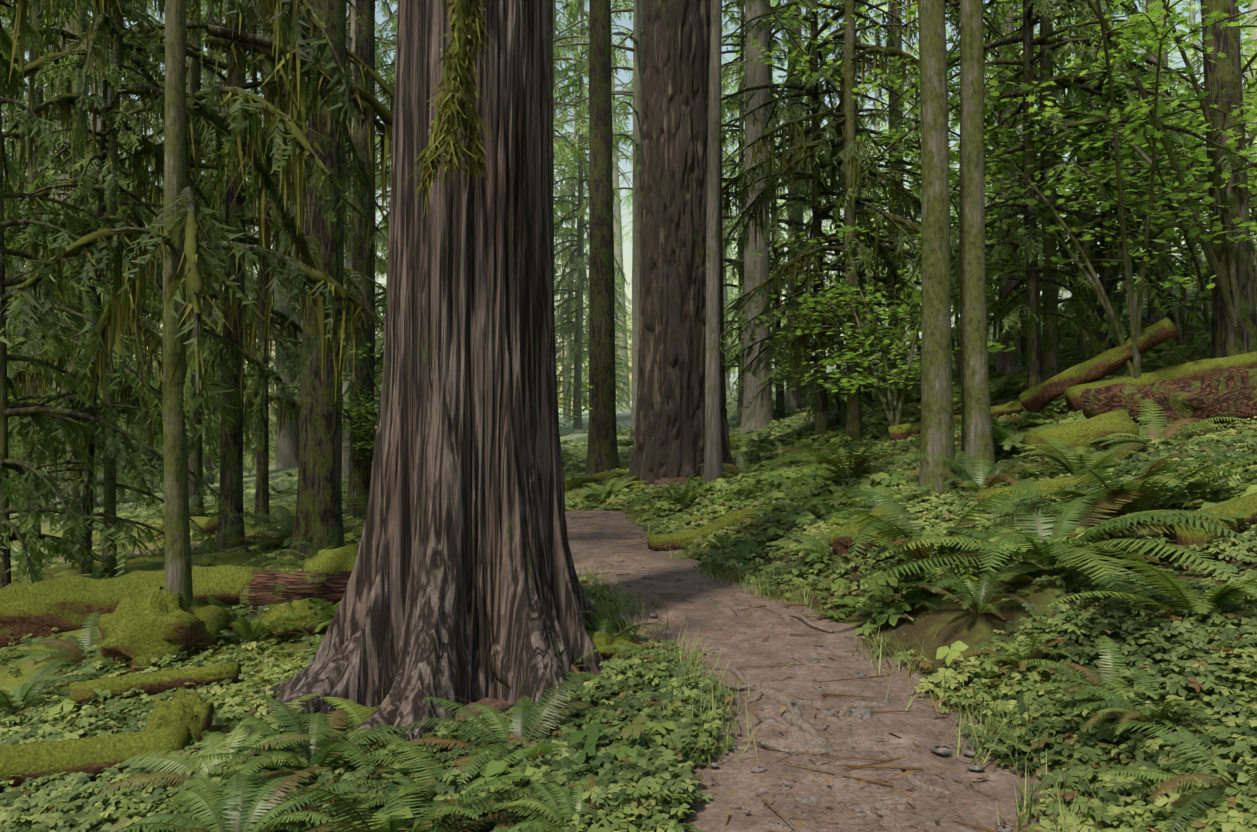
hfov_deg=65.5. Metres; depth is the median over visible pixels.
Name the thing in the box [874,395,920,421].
fern
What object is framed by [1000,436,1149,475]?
fern
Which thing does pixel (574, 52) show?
tree
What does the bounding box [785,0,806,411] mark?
tree
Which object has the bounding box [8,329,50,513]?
tree
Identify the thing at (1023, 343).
vinemaple tree
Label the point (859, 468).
fern
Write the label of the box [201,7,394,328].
tree
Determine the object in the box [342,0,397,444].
young tree
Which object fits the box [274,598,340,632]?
fern
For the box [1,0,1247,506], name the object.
sky
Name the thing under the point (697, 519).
trailside log
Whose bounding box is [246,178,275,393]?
tree
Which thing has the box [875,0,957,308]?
tree
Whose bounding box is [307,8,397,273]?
tree
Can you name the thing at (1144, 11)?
tree
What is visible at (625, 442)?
fern
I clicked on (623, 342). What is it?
tree
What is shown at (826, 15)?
young tree
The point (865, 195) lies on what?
vinemaple tree
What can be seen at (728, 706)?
trail edge grass
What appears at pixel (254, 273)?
tree
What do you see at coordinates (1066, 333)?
fern
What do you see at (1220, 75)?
tree
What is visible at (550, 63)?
tree
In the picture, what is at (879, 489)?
fern
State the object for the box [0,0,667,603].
mossy tree
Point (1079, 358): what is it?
fern
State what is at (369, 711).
cedar debris
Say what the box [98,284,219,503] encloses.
tree
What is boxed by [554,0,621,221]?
tree
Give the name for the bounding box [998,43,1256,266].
vinemaple tree
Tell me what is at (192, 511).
fern
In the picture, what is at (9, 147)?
tree
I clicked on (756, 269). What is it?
tree
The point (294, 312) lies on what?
tree
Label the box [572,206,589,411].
tree
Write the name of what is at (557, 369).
tree
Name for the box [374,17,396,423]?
tree
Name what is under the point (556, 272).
tree
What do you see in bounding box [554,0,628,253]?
tree
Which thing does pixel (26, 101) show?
tree
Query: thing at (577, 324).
tree
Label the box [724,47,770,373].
tree
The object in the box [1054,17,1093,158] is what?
tree
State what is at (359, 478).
tree
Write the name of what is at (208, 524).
log
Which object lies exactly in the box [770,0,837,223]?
tree
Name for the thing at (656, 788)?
oxalis groundcover
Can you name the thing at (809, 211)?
tree
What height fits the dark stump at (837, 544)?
0.309 m
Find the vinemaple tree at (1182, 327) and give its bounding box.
[812,0,1256,347]
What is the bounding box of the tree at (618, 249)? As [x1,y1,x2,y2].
[556,0,633,412]
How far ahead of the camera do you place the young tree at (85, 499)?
13.19 m
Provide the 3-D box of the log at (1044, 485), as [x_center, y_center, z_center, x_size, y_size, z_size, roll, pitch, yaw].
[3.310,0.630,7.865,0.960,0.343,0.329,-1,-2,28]
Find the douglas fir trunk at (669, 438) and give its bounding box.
[627,0,731,484]
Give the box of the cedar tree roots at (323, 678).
[145,629,636,785]
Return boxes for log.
[0,565,263,646]
[0,725,193,792]
[10,516,217,549]
[69,661,241,709]
[240,570,351,614]
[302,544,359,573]
[647,505,773,550]
[669,512,732,529]
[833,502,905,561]
[888,400,1024,444]
[977,474,1103,505]
[1019,317,1178,412]
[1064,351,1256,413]
[1080,367,1256,431]
[1161,492,1256,560]
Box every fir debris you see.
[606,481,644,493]
[646,476,693,492]
[693,469,732,480]
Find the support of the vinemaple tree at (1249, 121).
on the ground at (948, 622)
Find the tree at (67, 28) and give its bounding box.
[5,1,88,503]
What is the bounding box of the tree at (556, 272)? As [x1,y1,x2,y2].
[554,158,564,293]
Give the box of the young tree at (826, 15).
[755,0,997,411]
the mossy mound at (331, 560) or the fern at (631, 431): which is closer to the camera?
the mossy mound at (331, 560)
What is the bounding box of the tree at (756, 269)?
[738,0,773,434]
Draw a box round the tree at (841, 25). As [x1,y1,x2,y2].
[797,0,907,395]
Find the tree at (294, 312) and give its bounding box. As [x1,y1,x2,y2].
[269,105,301,395]
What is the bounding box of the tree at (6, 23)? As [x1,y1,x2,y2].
[0,0,55,274]
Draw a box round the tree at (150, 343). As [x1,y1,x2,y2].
[0,0,290,557]
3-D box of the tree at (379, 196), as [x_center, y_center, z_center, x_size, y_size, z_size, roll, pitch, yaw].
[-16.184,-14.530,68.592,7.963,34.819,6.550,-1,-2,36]
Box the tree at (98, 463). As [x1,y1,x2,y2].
[8,127,163,516]
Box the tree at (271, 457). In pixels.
[249,387,275,462]
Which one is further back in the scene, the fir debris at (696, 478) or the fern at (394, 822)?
the fir debris at (696, 478)
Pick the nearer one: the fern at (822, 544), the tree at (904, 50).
the fern at (822, 544)
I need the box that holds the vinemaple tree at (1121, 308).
[957,87,1205,313]
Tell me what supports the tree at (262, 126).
on the ground at (948, 622)
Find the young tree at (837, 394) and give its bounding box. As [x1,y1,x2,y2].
[740,123,901,426]
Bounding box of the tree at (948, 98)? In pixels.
[903,29,959,167]
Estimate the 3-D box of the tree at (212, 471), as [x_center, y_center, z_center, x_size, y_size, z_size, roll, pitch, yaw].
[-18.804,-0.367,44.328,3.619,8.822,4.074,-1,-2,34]
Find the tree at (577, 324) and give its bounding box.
[554,0,631,428]
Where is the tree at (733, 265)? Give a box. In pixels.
[729,145,744,353]
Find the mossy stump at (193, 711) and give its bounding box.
[144,686,219,752]
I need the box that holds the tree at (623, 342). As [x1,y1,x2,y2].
[582,238,631,401]
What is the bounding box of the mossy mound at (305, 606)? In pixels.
[252,599,328,641]
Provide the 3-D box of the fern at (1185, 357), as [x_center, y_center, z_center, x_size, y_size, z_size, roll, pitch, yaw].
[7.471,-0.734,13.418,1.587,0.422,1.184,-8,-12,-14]
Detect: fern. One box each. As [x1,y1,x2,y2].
[0,612,100,687]
[0,658,99,712]
[10,539,54,562]
[42,516,100,530]
[96,692,321,819]
[108,693,281,730]
[114,766,382,831]
[136,495,197,525]
[154,505,216,517]
[193,596,248,616]
[194,696,434,810]
[201,599,309,643]
[210,504,361,545]
[246,697,384,759]
[257,528,293,548]
[259,541,318,568]
[269,480,297,493]
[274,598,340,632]
[276,775,543,831]
[281,471,297,475]
[283,478,297,484]
[324,733,565,831]
[347,499,367,514]
[399,673,594,783]
[482,775,647,831]
[561,447,577,465]
[566,645,623,682]
[578,476,646,500]
[582,610,665,638]
[616,421,633,438]
[617,430,629,435]
[617,439,633,446]
[662,473,710,508]
[688,534,753,549]
[697,450,786,475]
[726,394,737,401]
[729,433,744,449]
[734,425,791,446]
[746,441,812,458]
[747,508,817,531]
[766,417,789,425]
[766,527,845,574]
[773,408,787,419]
[774,438,859,464]
[787,443,901,484]
[806,388,878,409]
[812,482,943,513]
[814,490,1060,570]
[828,405,862,419]
[828,591,938,622]
[859,479,1248,617]
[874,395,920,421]
[899,445,1071,492]
[904,556,1042,619]
[949,622,1106,673]
[953,372,1026,402]
[954,417,1061,458]
[989,372,1026,389]
[999,453,1256,526]
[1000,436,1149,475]
[1022,635,1178,733]
[1041,320,1076,340]
[1046,540,1256,616]
[1058,665,1214,734]
[1059,329,1130,371]
[1089,398,1245,464]
[1098,721,1256,831]
[1124,336,1210,374]
[1159,311,1211,327]
[1174,294,1200,310]
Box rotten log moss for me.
[1023,409,1140,466]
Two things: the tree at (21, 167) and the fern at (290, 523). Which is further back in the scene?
the tree at (21, 167)
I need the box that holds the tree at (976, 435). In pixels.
[959,0,995,480]
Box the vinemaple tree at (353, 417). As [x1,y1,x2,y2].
[271,343,383,462]
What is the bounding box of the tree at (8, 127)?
[1,10,26,458]
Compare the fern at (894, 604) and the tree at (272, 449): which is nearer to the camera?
the fern at (894, 604)
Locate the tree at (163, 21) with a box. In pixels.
[149,2,255,269]
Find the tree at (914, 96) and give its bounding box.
[885,14,920,246]
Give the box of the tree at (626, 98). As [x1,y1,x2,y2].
[573,0,732,149]
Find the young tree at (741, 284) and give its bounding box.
[721,0,834,427]
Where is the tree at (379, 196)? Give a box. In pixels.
[375,1,397,354]
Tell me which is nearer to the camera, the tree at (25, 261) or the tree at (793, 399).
the tree at (793, 399)
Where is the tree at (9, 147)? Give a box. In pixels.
[0,27,28,339]
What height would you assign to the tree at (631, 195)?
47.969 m
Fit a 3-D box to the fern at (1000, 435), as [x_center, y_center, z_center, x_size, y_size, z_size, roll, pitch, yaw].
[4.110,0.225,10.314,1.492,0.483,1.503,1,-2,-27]
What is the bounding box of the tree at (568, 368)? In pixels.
[554,98,618,419]
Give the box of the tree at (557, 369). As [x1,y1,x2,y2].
[554,275,565,408]
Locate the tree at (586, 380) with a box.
[558,293,628,418]
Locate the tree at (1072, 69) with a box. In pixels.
[1056,7,1115,173]
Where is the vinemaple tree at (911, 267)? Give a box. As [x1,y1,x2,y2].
[884,177,985,346]
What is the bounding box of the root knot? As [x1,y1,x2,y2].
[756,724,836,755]
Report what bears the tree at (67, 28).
on the ground at (948, 622)
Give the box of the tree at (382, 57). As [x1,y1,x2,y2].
[375,19,565,140]
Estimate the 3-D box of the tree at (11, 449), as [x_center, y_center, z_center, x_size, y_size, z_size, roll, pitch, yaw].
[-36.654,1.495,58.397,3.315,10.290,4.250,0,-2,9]
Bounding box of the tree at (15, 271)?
[1,6,56,428]
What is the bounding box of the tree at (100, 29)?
[3,0,326,574]
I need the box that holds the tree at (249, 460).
[246,430,256,468]
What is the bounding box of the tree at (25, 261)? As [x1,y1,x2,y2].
[12,80,57,506]
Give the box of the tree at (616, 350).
[583,268,631,410]
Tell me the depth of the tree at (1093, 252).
19.26 m
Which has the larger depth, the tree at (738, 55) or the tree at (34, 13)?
the tree at (738, 55)
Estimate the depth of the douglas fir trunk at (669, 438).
15.71 m
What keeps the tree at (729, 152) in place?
on the ground at (948, 622)
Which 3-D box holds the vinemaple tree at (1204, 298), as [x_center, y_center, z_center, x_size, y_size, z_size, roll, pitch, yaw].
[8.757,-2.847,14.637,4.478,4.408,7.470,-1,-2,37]
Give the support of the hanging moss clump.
hanging from the cedar trunk at (464, 548)
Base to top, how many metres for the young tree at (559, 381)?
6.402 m
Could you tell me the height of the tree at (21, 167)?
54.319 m
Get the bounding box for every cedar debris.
[329,702,379,740]
[455,697,513,737]
[498,676,588,711]
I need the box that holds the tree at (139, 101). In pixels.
[118,1,250,349]
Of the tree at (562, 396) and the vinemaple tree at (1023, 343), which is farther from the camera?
the tree at (562, 396)
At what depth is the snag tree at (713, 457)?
13.04 m
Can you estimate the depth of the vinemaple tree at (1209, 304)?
18.46 m
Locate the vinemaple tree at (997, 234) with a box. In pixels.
[909,185,1114,292]
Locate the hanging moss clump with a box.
[402,0,495,219]
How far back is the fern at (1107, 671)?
4.10 m
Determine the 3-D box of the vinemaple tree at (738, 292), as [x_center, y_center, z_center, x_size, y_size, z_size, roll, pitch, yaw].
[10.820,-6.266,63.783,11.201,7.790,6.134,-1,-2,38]
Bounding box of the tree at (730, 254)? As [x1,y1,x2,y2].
[726,214,738,378]
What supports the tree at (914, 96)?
on the ground at (948, 622)
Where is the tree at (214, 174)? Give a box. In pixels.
[201,0,252,465]
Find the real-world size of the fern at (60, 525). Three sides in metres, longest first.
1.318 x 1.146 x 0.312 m
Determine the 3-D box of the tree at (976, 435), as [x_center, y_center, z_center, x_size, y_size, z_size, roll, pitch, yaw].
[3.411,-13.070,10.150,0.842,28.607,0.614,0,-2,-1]
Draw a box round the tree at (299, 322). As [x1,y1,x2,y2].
[246,68,301,433]
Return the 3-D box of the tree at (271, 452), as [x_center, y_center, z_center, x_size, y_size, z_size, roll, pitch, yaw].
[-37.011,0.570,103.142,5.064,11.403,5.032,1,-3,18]
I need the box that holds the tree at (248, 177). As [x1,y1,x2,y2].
[217,168,272,460]
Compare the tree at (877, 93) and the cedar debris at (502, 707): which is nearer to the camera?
the cedar debris at (502, 707)
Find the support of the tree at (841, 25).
on the ground at (948, 622)
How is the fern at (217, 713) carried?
on the ground at (948, 622)
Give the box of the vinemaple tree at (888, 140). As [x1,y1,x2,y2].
[736,0,1070,389]
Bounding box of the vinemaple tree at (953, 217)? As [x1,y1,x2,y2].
[831,142,1091,331]
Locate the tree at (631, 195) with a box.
[613,100,737,224]
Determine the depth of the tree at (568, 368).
85.56 m
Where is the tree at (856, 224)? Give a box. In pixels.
[823,108,888,347]
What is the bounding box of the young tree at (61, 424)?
[0,0,197,587]
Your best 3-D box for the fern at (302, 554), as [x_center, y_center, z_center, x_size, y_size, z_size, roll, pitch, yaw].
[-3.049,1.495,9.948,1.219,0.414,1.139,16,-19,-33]
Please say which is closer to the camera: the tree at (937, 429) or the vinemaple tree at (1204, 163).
the tree at (937, 429)
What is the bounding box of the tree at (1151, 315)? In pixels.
[1146,0,1172,327]
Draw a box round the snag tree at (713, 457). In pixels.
[703,0,722,490]
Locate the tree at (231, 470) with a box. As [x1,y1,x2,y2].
[1,0,394,551]
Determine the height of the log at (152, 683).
0.273 m
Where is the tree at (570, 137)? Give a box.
[554,6,618,421]
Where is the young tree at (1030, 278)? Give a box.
[832,0,1256,412]
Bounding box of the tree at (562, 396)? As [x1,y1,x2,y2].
[558,368,572,415]
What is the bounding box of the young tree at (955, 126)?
[906,77,1024,320]
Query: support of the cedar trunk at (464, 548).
on the ground at (948, 622)
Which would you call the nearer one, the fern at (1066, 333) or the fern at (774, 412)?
the fern at (1066, 333)
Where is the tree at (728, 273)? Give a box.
[726,249,738,370]
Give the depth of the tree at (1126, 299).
31.75 m
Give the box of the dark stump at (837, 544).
[829,520,894,561]
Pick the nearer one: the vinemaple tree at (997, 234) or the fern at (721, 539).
the fern at (721, 539)
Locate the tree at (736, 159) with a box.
[721,2,787,374]
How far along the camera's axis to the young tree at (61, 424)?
10.94 m
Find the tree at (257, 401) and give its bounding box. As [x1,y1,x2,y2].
[65,0,388,525]
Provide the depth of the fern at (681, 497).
12.07 m
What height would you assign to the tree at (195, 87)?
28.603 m
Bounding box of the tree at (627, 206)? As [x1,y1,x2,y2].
[621,145,631,249]
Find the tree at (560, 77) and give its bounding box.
[554,36,579,173]
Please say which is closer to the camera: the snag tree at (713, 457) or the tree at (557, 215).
the snag tree at (713, 457)
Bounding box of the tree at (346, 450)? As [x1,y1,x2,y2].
[254,0,397,481]
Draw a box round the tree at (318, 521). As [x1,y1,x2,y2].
[289,0,346,562]
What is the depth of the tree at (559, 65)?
64.44 m
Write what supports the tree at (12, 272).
on the ground at (948, 622)
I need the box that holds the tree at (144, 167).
[98,0,186,498]
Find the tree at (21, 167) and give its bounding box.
[1,20,55,513]
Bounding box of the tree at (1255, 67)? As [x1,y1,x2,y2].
[1239,16,1256,181]
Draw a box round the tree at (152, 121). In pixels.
[9,4,163,498]
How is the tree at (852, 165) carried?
on the ground at (948, 622)
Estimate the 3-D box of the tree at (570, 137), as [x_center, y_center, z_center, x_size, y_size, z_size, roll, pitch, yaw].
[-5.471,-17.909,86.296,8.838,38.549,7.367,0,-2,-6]
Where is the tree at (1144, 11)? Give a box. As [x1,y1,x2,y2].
[1121,0,1201,222]
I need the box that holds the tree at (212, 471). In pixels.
[163,310,256,484]
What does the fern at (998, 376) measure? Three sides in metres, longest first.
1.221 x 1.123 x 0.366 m
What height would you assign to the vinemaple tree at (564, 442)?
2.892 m
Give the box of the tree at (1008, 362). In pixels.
[995,0,1022,374]
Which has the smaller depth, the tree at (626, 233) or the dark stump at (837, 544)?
the dark stump at (837, 544)
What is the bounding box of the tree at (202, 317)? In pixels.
[143,188,272,456]
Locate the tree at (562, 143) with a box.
[553,0,632,194]
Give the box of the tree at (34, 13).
[0,0,201,532]
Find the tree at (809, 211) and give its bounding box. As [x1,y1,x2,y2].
[778,0,837,343]
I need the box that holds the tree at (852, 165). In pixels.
[720,0,1047,442]
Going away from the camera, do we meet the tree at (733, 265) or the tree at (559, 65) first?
the tree at (559, 65)
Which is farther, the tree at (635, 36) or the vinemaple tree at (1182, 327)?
the tree at (635, 36)
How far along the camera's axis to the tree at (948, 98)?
140.36 m
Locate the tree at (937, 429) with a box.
[918,0,957,494]
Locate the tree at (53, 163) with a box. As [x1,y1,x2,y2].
[23,7,142,425]
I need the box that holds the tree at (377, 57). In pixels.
[248,0,393,435]
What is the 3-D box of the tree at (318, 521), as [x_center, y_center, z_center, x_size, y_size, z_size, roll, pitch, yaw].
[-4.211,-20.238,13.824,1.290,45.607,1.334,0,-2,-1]
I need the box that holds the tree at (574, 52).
[391,8,587,178]
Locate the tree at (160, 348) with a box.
[135,177,163,484]
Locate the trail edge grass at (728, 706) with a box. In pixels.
[46,498,1145,831]
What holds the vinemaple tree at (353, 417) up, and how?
on the ground at (948, 622)
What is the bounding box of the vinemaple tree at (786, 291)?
[723,214,917,391]
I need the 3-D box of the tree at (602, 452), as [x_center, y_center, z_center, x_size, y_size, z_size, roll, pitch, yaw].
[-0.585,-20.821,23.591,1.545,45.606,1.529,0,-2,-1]
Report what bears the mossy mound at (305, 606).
on the ground at (948, 622)
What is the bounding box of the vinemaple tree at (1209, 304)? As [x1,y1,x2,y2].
[907,0,1256,314]
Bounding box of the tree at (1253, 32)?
[1245,0,1256,215]
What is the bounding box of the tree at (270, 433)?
[243,290,300,456]
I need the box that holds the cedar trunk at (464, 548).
[250,0,604,762]
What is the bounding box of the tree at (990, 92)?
[985,30,997,243]
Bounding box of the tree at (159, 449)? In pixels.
[132,353,162,488]
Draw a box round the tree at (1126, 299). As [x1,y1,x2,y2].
[1096,208,1173,304]
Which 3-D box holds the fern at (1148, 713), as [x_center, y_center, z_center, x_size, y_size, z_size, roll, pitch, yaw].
[2.045,1.135,3.837,0.652,0.200,0.737,0,-2,14]
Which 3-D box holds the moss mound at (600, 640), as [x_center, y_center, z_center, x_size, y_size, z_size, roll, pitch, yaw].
[-0.232,1.392,5.926,0.680,0.183,0.654,0,-2,-1]
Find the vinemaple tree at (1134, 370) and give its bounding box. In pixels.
[851,0,1256,378]
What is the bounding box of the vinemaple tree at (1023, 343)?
[820,0,1136,355]
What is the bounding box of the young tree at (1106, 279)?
[984,0,1256,362]
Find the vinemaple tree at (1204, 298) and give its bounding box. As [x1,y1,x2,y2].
[1077,114,1256,358]
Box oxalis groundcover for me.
[0,240,1256,831]
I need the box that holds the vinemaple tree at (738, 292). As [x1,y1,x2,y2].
[727,258,836,355]
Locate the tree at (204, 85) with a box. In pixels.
[118,0,292,483]
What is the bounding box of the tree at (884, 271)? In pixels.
[872,189,915,324]
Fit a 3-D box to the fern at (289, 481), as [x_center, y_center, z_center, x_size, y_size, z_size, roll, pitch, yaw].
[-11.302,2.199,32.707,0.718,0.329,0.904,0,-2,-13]
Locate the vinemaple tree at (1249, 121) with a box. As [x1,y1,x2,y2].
[1022,45,1256,297]
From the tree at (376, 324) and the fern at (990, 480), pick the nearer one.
the fern at (990, 480)
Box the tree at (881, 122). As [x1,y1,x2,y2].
[825,24,888,311]
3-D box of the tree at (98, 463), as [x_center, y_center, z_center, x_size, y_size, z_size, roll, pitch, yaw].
[-17.201,-2.532,30.582,6.056,13.636,6.018,-1,-4,11]
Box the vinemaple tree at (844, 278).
[780,224,888,342]
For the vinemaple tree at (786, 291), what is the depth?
36.50 m
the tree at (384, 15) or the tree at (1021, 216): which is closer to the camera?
the tree at (384, 15)
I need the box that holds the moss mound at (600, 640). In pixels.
[587,630,638,658]
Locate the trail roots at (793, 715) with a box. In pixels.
[715,614,952,793]
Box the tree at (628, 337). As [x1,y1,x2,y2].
[626,313,631,400]
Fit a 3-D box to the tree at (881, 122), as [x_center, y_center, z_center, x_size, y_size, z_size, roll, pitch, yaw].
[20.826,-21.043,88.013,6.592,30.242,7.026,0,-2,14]
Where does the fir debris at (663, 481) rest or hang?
on the ground at (948, 622)
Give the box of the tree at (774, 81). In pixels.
[726,7,787,247]
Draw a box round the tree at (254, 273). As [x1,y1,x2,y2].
[159,3,288,478]
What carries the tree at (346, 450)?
on the ground at (948, 622)
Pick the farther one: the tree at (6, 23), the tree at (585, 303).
the tree at (585, 303)
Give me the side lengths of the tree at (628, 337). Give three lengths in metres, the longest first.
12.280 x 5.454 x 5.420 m
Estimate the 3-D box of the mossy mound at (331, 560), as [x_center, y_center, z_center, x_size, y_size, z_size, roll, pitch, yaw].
[-2.591,1.474,9.166,0.891,0.598,0.602,1,-2,-38]
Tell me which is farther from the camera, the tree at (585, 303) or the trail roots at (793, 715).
the tree at (585, 303)
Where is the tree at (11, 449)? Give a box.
[7,365,41,514]
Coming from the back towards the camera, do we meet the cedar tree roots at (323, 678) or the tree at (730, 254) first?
the tree at (730, 254)
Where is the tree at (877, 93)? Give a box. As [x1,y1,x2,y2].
[834,0,914,309]
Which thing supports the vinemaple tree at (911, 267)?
on the ground at (948, 622)
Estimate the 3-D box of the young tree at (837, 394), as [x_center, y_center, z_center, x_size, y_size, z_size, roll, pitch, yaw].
[4.027,-2.529,19.751,2.877,6.933,3.201,-1,-2,29]
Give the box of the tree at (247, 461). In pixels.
[243,437,254,469]
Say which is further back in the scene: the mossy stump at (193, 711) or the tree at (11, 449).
the tree at (11, 449)
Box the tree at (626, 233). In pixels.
[622,191,631,287]
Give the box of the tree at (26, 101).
[3,1,143,274]
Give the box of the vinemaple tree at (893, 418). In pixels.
[746,221,1070,425]
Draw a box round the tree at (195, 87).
[40,0,386,516]
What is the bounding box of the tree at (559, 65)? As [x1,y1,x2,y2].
[554,0,586,169]
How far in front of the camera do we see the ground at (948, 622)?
5.79 m
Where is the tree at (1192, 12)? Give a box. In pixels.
[1169,0,1247,209]
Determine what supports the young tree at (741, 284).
on the ground at (948, 622)
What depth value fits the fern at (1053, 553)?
5.77 m
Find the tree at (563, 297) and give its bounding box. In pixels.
[554,168,588,418]
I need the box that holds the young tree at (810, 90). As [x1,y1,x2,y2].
[721,0,995,437]
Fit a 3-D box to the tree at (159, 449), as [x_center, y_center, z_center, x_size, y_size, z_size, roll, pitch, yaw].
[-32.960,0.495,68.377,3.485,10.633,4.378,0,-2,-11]
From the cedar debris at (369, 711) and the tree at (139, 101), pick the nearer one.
the cedar debris at (369, 711)
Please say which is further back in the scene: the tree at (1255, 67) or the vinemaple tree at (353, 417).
the tree at (1255, 67)
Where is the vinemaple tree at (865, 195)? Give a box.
[804,35,1189,377]
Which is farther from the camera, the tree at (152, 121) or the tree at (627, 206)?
the tree at (627, 206)
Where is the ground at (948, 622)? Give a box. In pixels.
[0,200,1256,831]
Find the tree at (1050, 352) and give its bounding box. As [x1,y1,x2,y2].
[1040,1,1059,381]
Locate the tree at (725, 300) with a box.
[611,0,781,392]
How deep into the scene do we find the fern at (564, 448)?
26.77 m
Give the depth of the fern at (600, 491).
15.32 m
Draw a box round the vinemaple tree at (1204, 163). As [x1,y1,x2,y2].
[1020,96,1256,236]
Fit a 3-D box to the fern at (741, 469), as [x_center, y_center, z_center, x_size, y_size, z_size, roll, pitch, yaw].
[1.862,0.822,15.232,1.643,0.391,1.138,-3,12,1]
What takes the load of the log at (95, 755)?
on the ground at (948, 622)
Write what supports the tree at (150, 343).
on the ground at (948, 622)
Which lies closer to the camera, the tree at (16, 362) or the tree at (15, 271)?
the tree at (15, 271)
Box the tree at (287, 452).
[201,0,299,468]
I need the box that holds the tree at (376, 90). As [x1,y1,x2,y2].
[375,50,388,335]
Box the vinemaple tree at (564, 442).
[556,372,592,463]
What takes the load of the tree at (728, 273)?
on the ground at (948, 622)
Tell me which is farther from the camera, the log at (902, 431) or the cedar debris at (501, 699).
the log at (902, 431)
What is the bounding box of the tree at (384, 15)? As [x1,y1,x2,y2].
[375,0,559,80]
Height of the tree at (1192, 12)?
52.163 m
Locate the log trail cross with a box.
[564,468,628,492]
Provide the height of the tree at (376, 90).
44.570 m
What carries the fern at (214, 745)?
on the ground at (948, 622)
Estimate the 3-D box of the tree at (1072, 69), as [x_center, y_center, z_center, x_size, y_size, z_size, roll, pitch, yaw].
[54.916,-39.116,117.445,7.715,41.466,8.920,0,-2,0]
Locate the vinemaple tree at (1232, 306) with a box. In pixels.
[947,0,1256,326]
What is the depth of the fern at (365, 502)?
18.72 m
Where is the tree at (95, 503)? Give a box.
[1,2,261,508]
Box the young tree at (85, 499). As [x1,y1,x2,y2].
[4,0,242,573]
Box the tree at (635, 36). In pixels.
[553,0,744,440]
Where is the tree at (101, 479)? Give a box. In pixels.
[97,340,163,489]
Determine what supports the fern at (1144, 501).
on the ground at (948, 622)
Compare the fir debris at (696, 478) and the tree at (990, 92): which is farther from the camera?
the tree at (990, 92)
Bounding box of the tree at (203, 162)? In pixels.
[147,69,224,354]
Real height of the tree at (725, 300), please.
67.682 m
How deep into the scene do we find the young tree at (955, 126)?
48.69 m
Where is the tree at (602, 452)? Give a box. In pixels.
[584,0,620,475]
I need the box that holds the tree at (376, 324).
[374,246,383,426]
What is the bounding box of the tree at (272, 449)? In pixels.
[269,426,276,464]
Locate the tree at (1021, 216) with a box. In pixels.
[988,5,1074,268]
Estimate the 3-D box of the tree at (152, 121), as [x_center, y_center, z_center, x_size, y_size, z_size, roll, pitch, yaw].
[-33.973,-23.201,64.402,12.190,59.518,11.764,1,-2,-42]
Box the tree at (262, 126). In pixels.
[201,4,299,305]
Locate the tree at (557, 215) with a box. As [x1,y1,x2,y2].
[554,0,585,289]
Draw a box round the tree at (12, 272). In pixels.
[5,153,49,375]
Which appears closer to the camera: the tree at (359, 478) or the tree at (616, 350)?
the tree at (359, 478)
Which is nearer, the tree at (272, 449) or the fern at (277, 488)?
the fern at (277, 488)
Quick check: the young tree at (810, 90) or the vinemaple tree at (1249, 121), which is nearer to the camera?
the young tree at (810, 90)
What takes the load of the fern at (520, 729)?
on the ground at (948, 622)
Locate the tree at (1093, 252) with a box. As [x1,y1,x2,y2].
[949,1,1207,353]
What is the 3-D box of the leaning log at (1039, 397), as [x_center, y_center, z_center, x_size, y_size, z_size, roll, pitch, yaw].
[5.962,-0.600,12.460,1.909,1.156,0.434,-1,-2,40]
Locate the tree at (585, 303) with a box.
[557,195,588,403]
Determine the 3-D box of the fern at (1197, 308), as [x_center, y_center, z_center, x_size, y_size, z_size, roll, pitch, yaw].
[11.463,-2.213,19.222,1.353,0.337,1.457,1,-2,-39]
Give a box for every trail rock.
[796,796,820,803]
[847,706,874,718]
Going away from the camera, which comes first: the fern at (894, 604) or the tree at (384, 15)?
the fern at (894, 604)
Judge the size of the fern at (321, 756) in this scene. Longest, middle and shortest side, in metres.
1.215 x 1.194 x 0.323 m
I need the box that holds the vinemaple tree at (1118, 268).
[869,0,1256,361]
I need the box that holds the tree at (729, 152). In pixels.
[722,66,738,375]
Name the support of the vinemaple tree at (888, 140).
on the ground at (948, 622)
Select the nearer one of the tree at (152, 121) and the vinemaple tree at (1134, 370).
the vinemaple tree at (1134, 370)
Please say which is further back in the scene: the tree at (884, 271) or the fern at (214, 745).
the tree at (884, 271)
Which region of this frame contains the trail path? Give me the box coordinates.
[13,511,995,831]
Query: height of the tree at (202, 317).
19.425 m
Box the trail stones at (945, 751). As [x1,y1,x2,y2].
[568,511,1012,831]
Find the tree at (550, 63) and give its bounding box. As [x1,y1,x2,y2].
[548,0,553,306]
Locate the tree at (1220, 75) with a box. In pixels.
[1200,0,1256,358]
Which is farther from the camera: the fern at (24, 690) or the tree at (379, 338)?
the tree at (379, 338)
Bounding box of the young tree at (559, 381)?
[557,378,563,397]
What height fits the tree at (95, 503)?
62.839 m
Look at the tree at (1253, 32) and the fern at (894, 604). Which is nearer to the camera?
the fern at (894, 604)
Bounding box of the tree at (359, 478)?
[345,0,374,517]
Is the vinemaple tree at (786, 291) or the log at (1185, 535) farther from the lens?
the vinemaple tree at (786, 291)
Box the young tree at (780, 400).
[721,0,912,419]
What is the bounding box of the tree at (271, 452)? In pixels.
[253,389,276,463]
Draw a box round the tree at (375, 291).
[298,19,382,356]

